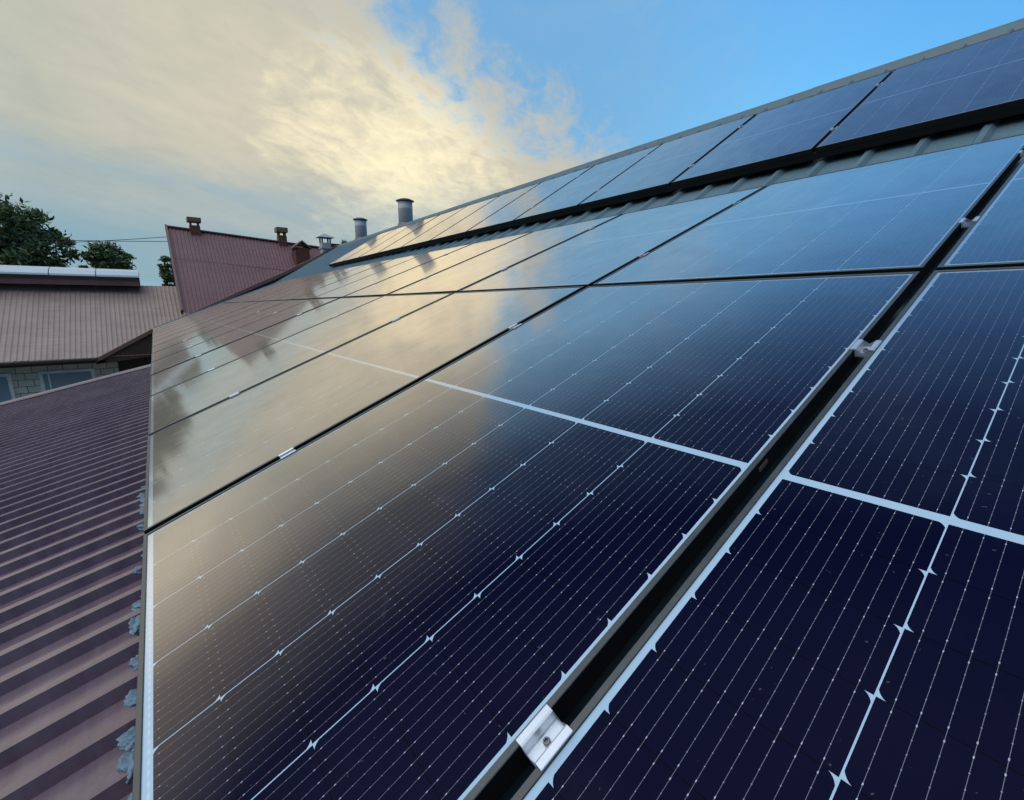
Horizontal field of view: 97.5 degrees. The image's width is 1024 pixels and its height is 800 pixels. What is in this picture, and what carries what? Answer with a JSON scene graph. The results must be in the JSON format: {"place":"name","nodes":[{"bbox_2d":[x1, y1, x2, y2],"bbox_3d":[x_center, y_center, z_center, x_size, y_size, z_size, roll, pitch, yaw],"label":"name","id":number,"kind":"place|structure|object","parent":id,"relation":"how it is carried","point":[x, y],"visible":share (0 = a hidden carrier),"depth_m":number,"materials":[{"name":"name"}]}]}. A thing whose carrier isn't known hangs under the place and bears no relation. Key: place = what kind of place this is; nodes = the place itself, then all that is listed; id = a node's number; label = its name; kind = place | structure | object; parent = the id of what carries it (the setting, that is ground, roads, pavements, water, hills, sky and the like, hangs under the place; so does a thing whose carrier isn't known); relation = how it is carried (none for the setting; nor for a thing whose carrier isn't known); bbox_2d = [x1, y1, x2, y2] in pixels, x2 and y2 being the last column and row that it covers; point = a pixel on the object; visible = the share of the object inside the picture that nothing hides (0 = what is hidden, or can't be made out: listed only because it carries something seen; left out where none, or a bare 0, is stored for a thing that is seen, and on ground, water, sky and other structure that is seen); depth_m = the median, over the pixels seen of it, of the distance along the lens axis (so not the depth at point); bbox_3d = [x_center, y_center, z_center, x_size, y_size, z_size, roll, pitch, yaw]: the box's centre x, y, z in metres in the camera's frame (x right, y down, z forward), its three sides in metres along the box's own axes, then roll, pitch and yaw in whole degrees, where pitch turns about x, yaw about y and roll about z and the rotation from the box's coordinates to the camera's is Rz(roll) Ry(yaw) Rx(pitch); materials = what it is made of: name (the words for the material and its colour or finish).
{"place":"outdoors","nodes":[
{"label":"outdoors","id":0,"kind":"place"},
{"bbox_2d":[0,357,96,362],"bbox_3d":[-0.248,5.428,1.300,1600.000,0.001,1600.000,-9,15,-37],"label":"ground","id":1,"kind":"structure","parent":0,"point":[56,359],"depth_m":48.03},
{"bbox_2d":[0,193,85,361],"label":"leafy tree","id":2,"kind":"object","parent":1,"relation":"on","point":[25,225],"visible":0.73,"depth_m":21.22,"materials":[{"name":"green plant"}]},
{"bbox_2d":[0,265,189,401],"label":"block wall house","id":3,"kind":"structure","parent":1,"relation":"on","point":[66,315],"depth_m":14.67,"materials":[{"name":"brown metal"}]},
{"bbox_2d":[0,373,15,401],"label":"window","id":4,"kind":"structure","parent":3,"relation":"in","point":[7,392],"depth_m":13.27,"materials":[{"name":"clear glass"}]},
{"bbox_2d":[38,368,95,391],"bbox_3d":[-13.905,-0.326,14.151,1.270,1.250,0.104,-9,15,-37],"label":"window","id":5,"kind":"structure","parent":3,"relation":"in","point":[49,380],"depth_m":13.97,"materials":[{"name":"clear glass"}]},
{"bbox_2d":[78,241,139,278],"bbox_3d":[-22.538,-4.345,25.723,2.940,9.149,2.632,6,13,26],"label":"leafy tree","id":6,"kind":"object","parent":1,"relation":"on","point":[102,255],"visible":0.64,"depth_m":24.42,"materials":[{"name":"green plant"}]},
{"bbox_2d":[157,256,173,285],"bbox_3d":[-21.605,-4.755,28.774,1.142,8.711,1.155,1,12,5],"label":"leafy tree","id":7,"kind":"object","parent":1,"relation":"on","point":[165,272],"visible":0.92,"depth_m":27.89,"materials":[{"name":"green plant"}]},
{"bbox_2d":[0,237,161,244],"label":"overhead cable","id":8,"kind":"object","parent":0,"point":[82,241],"visible":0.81,"depth_m":21.19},
{"bbox_2d":[4,238,166,241],"bbox_3d":[-21.592,-7.448,20.468,10.701,0.498,0.028,-9,15,-37],"label":"overhead cable","id":9,"kind":"object","parent":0,"point":[88,240],"visible":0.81,"depth_m":21.41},
{"bbox_2d":[165,216,319,313],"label":"maroon roofed house","id":10,"kind":"structure","parent":0,"point":[209,267],"depth_m":17.93,"materials":[{"name":"red metal"}]},
{"bbox_2d":[0,18,1023,799],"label":"metal roofed building","id":11,"kind":"structure","parent":0,"point":[72,466],"depth_m":1.49,"materials":[{"name":"paint"}]},
{"bbox_2d":[116,747,133,783],"bbox_3d":[-0.595,0.568,0.706,0.041,0.018,0.065,10,7,-25],"label":"sealant lump","id":12,"kind":"object","parent":11,"relation":"on","point":[125,762],"visible":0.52,"depth_m":0.69,"materials":[{"name":"plastic"}]},
{"bbox_2d":[116,726,134,751],"bbox_3d":[-0.631,0.560,0.748,0.048,0.016,0.042,10,2,39],"label":"sealant lump","id":13,"kind":"object","parent":11,"relation":"on","point":[126,740],"visible":0.52,"depth_m":0.74,"materials":[{"name":"plastic"}]},
{"bbox_2d":[123,689,136,707],"bbox_3d":[-0.683,0.543,0.827,0.049,0.014,0.051,9,6,-32],"label":"sealant lump","id":14,"kind":"object","parent":11,"relation":"on","point":[130,700],"visible":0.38,"depth_m":0.81,"materials":[{"name":"plastic"}]},
{"bbox_2d":[129,655,137,669],"bbox_3d":[-0.739,0.523,0.911,0.059,0.018,0.061,9,6,-30],"label":"sealant lump","id":15,"kind":"object","parent":11,"relation":"on","point":[133,663],"visible":0.22,"depth_m":0.89,"materials":[{"name":"plastic"}]},
{"bbox_2d":[128,615,139,634],"bbox_3d":[-0.846,0.503,1.018,0.039,0.019,0.080,8,4,-38],"label":"sealant lump","id":16,"kind":"object","parent":11,"relation":"on","point":[134,625],"visible":0.56,"depth_m":1.00,"materials":[{"name":"plastic"}]},
{"bbox_2d":[131,600,140,610],"bbox_3d":[-0.893,0.491,1.081,0.035,0.014,0.049,9,6,-32],"label":"sealant lump","id":17,"kind":"object","parent":11,"relation":"on","point":[136,605],"visible":0.52,"depth_m":1.07,"materials":[{"name":"plastic"}]},
{"bbox_2d":[133,566,141,573],"bbox_3d":[-1.011,0.460,1.229,0.046,0.016,0.039,8,5,-37],"label":"sealant lump","id":18,"kind":"object","parent":11,"relation":"on","point":[138,567],"visible":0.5,"depth_m":1.22,"materials":[{"name":"plastic"}]},
{"bbox_2d":[136,523,143,529],"bbox_3d":[-1.199,0.410,1.466,0.043,0.015,0.052,8,5,-38],"label":"sealant lump","id":19,"kind":"object","parent":11,"relation":"on","point":[139,526],"visible":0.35,"depth_m":1.45,"materials":[{"name":"plastic"}]},
{"bbox_2d":[136,492,144,497],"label":"sealant lump","id":20,"kind":"object","parent":11,"relation":"on","point":[141,495],"visible":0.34,"depth_m":1.68,"materials":[{"name":"plastic"}]},
{"bbox_2d":[153,303,225,329],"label":"solar panel","id":21,"kind":"object","parent":11,"relation":"on","point":[188,316],"visible":0.69,"depth_m":11.84,"materials":[{"name":"glass"}]},
{"bbox_2d":[153,303,230,331],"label":"solar panel","id":22,"kind":"object","parent":11,"relation":"on","point":[174,323],"visible":0.67,"depth_m":10.96,"materials":[{"name":"glass"}]},
{"bbox_2d":[152,302,239,334],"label":"solar panel","id":23,"kind":"object","parent":11,"relation":"on","point":[185,321],"visible":0.7,"depth_m":10.06,"materials":[{"name":"glass"}]},
{"bbox_2d":[152,302,246,337],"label":"solar panel","id":24,"kind":"object","parent":11,"relation":"on","point":[194,320],"visible":0.61,"depth_m":9.16,"materials":[{"name":"glass"}]},
{"bbox_2d":[152,301,259,341],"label":"solar panel","id":25,"kind":"object","parent":11,"relation":"on","point":[201,321],"visible":0.74,"depth_m":8.24,"materials":[{"name":"glass"}]},
{"bbox_2d":[152,301,270,346],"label":"solar panel","id":26,"kind":"object","parent":11,"relation":"on","point":[196,327],"visible":0.76,"depth_m":7.36,"materials":[{"name":"glass"}]},
{"bbox_2d":[152,300,287,352],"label":"solar panel","id":27,"kind":"object","parent":11,"relation":"on","point":[179,339],"visible":0.82,"depth_m":6.46,"materials":[{"name":"glass"}]},
{"bbox_2d":[151,299,309,361],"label":"solar panel","id":28,"kind":"object","parent":11,"relation":"on","point":[183,345],"visible":0.83,"depth_m":5.55,"materials":[{"name":"glass"}]},
{"bbox_2d":[150,298,338,375],"bbox_3d":[-2.795,-0.717,4.717,1.772,0.036,1.127,-34,28,-29],"label":"solar panel","id":29,"kind":"object","parent":11,"relation":"on","point":[177,358],"visible":0.85,"depth_m":4.62,"materials":[{"name":"glass"}]},
{"bbox_2d":[224,279,290,302],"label":"solar panel","id":30,"kind":"object","parent":11,"relation":"on","point":[256,291],"visible":0.62,"depth_m":12.72,"materials":[{"name":"glass"}]},
{"bbox_2d":[229,277,301,302],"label":"solar panel","id":31,"kind":"object","parent":11,"relation":"on","point":[234,301],"visible":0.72,"depth_m":11.81,"materials":[{"name":"glass"}]},
{"bbox_2d":[150,296,381,395],"bbox_3d":[-2.082,-0.531,3.829,1.772,0.035,1.127,-34,28,-29],"label":"solar panel","id":32,"kind":"object","parent":11,"relation":"on","point":[193,367],"visible":0.72,"depth_m":3.73,"materials":[{"name":"glass"}]},
{"bbox_2d":[235,274,315,302],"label":"solar panel","id":33,"kind":"object","parent":11,"relation":"on","point":[269,290],"visible":0.57,"depth_m":10.93,"materials":[{"name":"glass"}]},
{"bbox_2d":[243,271,329,301],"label":"solar panel","id":34,"kind":"object","parent":11,"relation":"on","point":[279,289],"visible":0.71,"depth_m":10.01,"materials":[{"name":"glass"}]},
{"bbox_2d":[251,268,345,301],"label":"solar panel","id":35,"kind":"object","parent":11,"relation":"on","point":[294,286],"visible":0.67,"depth_m":9.12,"materials":[{"name":"glass"}]},
{"bbox_2d":[148,293,452,435],"bbox_3d":[-1.373,-0.346,2.937,1.772,0.037,1.127,-34,28,-29],"label":"solar panel","id":36,"kind":"object","parent":11,"relation":"on","point":[185,399],"visible":0.78,"depth_m":2.79,"materials":[{"name":"glass"}]},
{"bbox_2d":[262,264,366,300],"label":"solar panel","id":37,"kind":"object","parent":11,"relation":"on","point":[275,297],"visible":0.67,"depth_m":8.25,"materials":[{"name":"glass"}]},
{"bbox_2d":[316,233,333,252],"bbox_3d":[-7.393,-6.039,17.808,0.600,1.100,0.600,-9,15,-37],"label":"lantern vent","id":38,"kind":"object","parent":11,"relation":"on","point":[323,247],"visible":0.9,"depth_m":17.65,"materials":[{"name":"silver metal"}]},
{"bbox_2d":[275,259,392,300],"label":"solar panel","id":39,"kind":"object","parent":11,"relation":"on","point":[327,282],"visible":0.72,"depth_m":7.32,"materials":[{"name":"glass"}]},
{"bbox_2d":[291,252,426,299],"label":"solar panel","id":40,"kind":"object","parent":11,"relation":"on","point":[347,280],"visible":0.72,"depth_m":6.42,"materials":[{"name":"glass"}]},
{"bbox_2d":[353,217,367,239],"bbox_3d":[-5.463,-5.911,16.290,0.656,1.310,0.656,-9,15,-37],"label":"flue pipe","id":41,"kind":"object","parent":11,"relation":"on","point":[360,227],"visible":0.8,"depth_m":16.07,"materials":[{"name":"grey metal"}]},
{"bbox_2d":[328,229,394,265],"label":"solar panel","id":42,"kind":"object","parent":11,"relation":"on","point":[356,250],"visible":0.9,"depth_m":11.97,"materials":[{"name":"glass"}]},
{"bbox_2d":[143,286,584,533],"bbox_3d":[-0.663,-0.160,2.046,1.772,0.036,1.127,-34,28,-29],"label":"solar panel","id":43,"kind":"object","parent":11,"relation":"on","point":[198,458],"visible":0.86,"depth_m":1.81,"materials":[{"name":"glass"}]},
{"bbox_2d":[278,447,295,458],"bbox_3d":[-0.675,0.166,1.355,0.046,0.018,0.040,-34,28,-29],"label":"panel clamp","id":44,"kind":"object","parent":43,"relation":"attached to","point":[286,453],"visible":0.59,"depth_m":1.35,"materials":[{"name":"metal"}]},
{"bbox_2d":[508,323,521,330],"bbox_3d":[0.013,-0.291,1.809,0.046,0.018,0.040,-33,28,-29],"label":"panel clamp","id":45,"kind":"object","parent":43,"relation":"attached to","point":[515,325],"visible":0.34,"depth_m":1.81,"materials":[{"name":"metal"}]},
{"bbox_2d":[342,223,413,261],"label":"solar panel","id":46,"kind":"object","parent":11,"relation":"on","point":[355,256],"visible":0.92,"depth_m":11.08,"materials":[{"name":"glass"}]},
{"bbox_2d":[313,243,472,298],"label":"solar panel","id":47,"kind":"object","parent":11,"relation":"on","point":[354,286],"visible":0.74,"depth_m":5.51,"materials":[{"name":"glass"}]},
{"bbox_2d":[358,215,438,258],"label":"solar panel","id":48,"kind":"object","parent":11,"relation":"on","point":[393,239],"visible":0.93,"depth_m":10.17,"materials":[{"name":"glass"}]},
{"bbox_2d":[396,198,413,224],"bbox_3d":[-3.200,-5.363,13.544,0.678,1.320,0.678,-9,15,-37],"label":"flue pipe","id":49,"kind":"object","parent":11,"relation":"on","point":[405,211],"visible":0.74,"depth_m":13.32,"materials":[{"name":"grey metal"}]},
{"bbox_2d":[378,206,466,253],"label":"solar panel","id":50,"kind":"object","parent":11,"relation":"on","point":[409,237],"visible":0.89,"depth_m":9.29,"materials":[{"name":"glass"}]},
{"bbox_2d":[343,231,532,297],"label":"solar panel","id":51,"kind":"object","parent":11,"relation":"on","point":[385,287],"visible":0.7,"depth_m":4.60,"materials":[{"name":"glass"}]},
{"bbox_2d":[401,196,498,248],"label":"solar panel","id":52,"kind":"object","parent":11,"relation":"on","point":[440,228],"visible":0.91,"depth_m":8.39,"materials":[{"name":"glass"}]},
{"bbox_2d":[430,183,539,241],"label":"solar panel","id":53,"kind":"object","parent":11,"relation":"on","point":[463,226],"visible":0.92,"depth_m":7.50,"materials":[{"name":"glass"}]},
{"bbox_2d":[387,214,621,294],"bbox_3d":[-0.057,-1.219,3.805,1.772,0.037,1.127,-34,28,-29],"label":"solar panel","id":54,"kind":"object","parent":11,"relation":"on","point":[464,274],"visible":0.71,"depth_m":3.68,"materials":[{"name":"glass"}]},
{"bbox_2d":[132,271,919,799],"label":"solar panel","id":55,"kind":"object","parent":11,"relation":"on","point":[450,581],"visible":1,"depth_m":0.78,"materials":[{"name":"glass"}]},
{"bbox_2d":[466,166,592,233],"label":"solar panel","id":56,"kind":"object","parent":11,"relation":"on","point":[511,212],"visible":0.9,"depth_m":6.60,"materials":[{"name":"glass"}]},
{"bbox_2d":[514,144,661,222],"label":"solar panel","id":57,"kind":"object","parent":11,"relation":"on","point":[573,194],"visible":0.89,"depth_m":5.70,"materials":[{"name":"glass"}]},
{"bbox_2d":[459,185,765,291],"bbox_3d":[0.652,-1.032,2.914,1.772,0.036,1.127,-34,28,-29],"label":"solar panel","id":58,"kind":"object","parent":11,"relation":"on","point":[591,257],"visible":0.74,"depth_m":2.76,"materials":[{"name":"glass"}]},
{"bbox_2d":[578,114,755,207],"bbox_3d":[1.684,-2.605,4.903,1.772,0.036,1.127,-43,32,-24],"label":"solar panel","id":59,"kind":"object","parent":11,"relation":"on","point":[664,165],"visible":0.91,"depth_m":4.79,"materials":[{"name":"glass"}]},
{"bbox_2d":[330,105,1023,266],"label":"closing strip","id":60,"kind":"object","parent":11,"relation":"on","point":[1013,111],"visible":0.94,"depth_m":3.39,"materials":[{"name":"black metal"}]},
{"bbox_2d":[510,266,1023,799],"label":"solar panel","id":61,"kind":"object","parent":11,"relation":"on","point":[840,616],"visible":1,"depth_m":0.48,"materials":[{"name":"glass"}]},
{"bbox_2d":[516,704,572,770],"bbox_3d":[0.035,0.352,0.465,0.046,0.018,0.040,-34,28,-29],"label":"panel clamp","id":62,"kind":"object","parent":61,"relation":"attached to","point":[543,736],"visible":1,"depth_m":0.47,"materials":[{"name":"metal"}]},
{"bbox_2d":[850,339,881,356],"bbox_3d":[0.724,-0.105,0.919,0.046,0.018,0.040,-33,28,-29],"label":"panel clamp","id":63,"kind":"object","parent":61,"relation":"attached to","point":[861,347],"visible":0.99,"depth_m":0.92,"materials":[{"name":"metal"}]},
{"bbox_2d":[671,71,891,185],"bbox_3d":[2.395,-2.418,4.013,1.772,0.035,1.127,-42,32,-24],"label":"solar panel","id":64,"kind":"object","parent":11,"relation":"on","point":[801,127],"visible":0.93,"depth_m":3.88,"materials":[{"name":"glass"}]},
{"bbox_2d":[593,134,1023,285],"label":"solar panel","id":65,"kind":"object","parent":11,"relation":"on","point":[905,214],"visible":0.86,"depth_m":1.78,"materials":[{"name":"glass"}]},
{"bbox_2d":[958,216,979,227],"bbox_3d":[1.364,-0.531,1.341,0.046,0.018,0.040,-33,28,-29],"label":"panel clamp","id":66,"kind":"object","parent":65,"relation":"attached to","point":[965,222],"visible":0.99,"depth_m":1.34,"materials":[{"name":"metal"}]},
{"bbox_2d":[1018,150,1023,156],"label":"panel clamp","id":67,"kind":"object","parent":65,"relation":"attached to","point":[1021,152],"visible":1,"depth_m":1.79,"materials":[{"name":"metal"}]},
{"bbox_2d":[816,28,1023,152],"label":"solar panel","id":68,"kind":"object","parent":11,"relation":"on","point":[981,78],"visible":1,"depth_m":3.07,"materials":[{"name":"glass"}]},
{"bbox_2d":[937,159,1023,269],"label":"solar panel","id":69,"kind":"object","parent":11,"relation":"on","point":[992,236],"visible":0.77,"depth_m":1.20,"materials":[{"name":"glass"}]},
{"bbox_2d":[0,0,1023,285],"label":"sky","id":70,"kind":"structure","parent":0,"point":[120,119],"materials":[{"name":"blue"}]}
]}

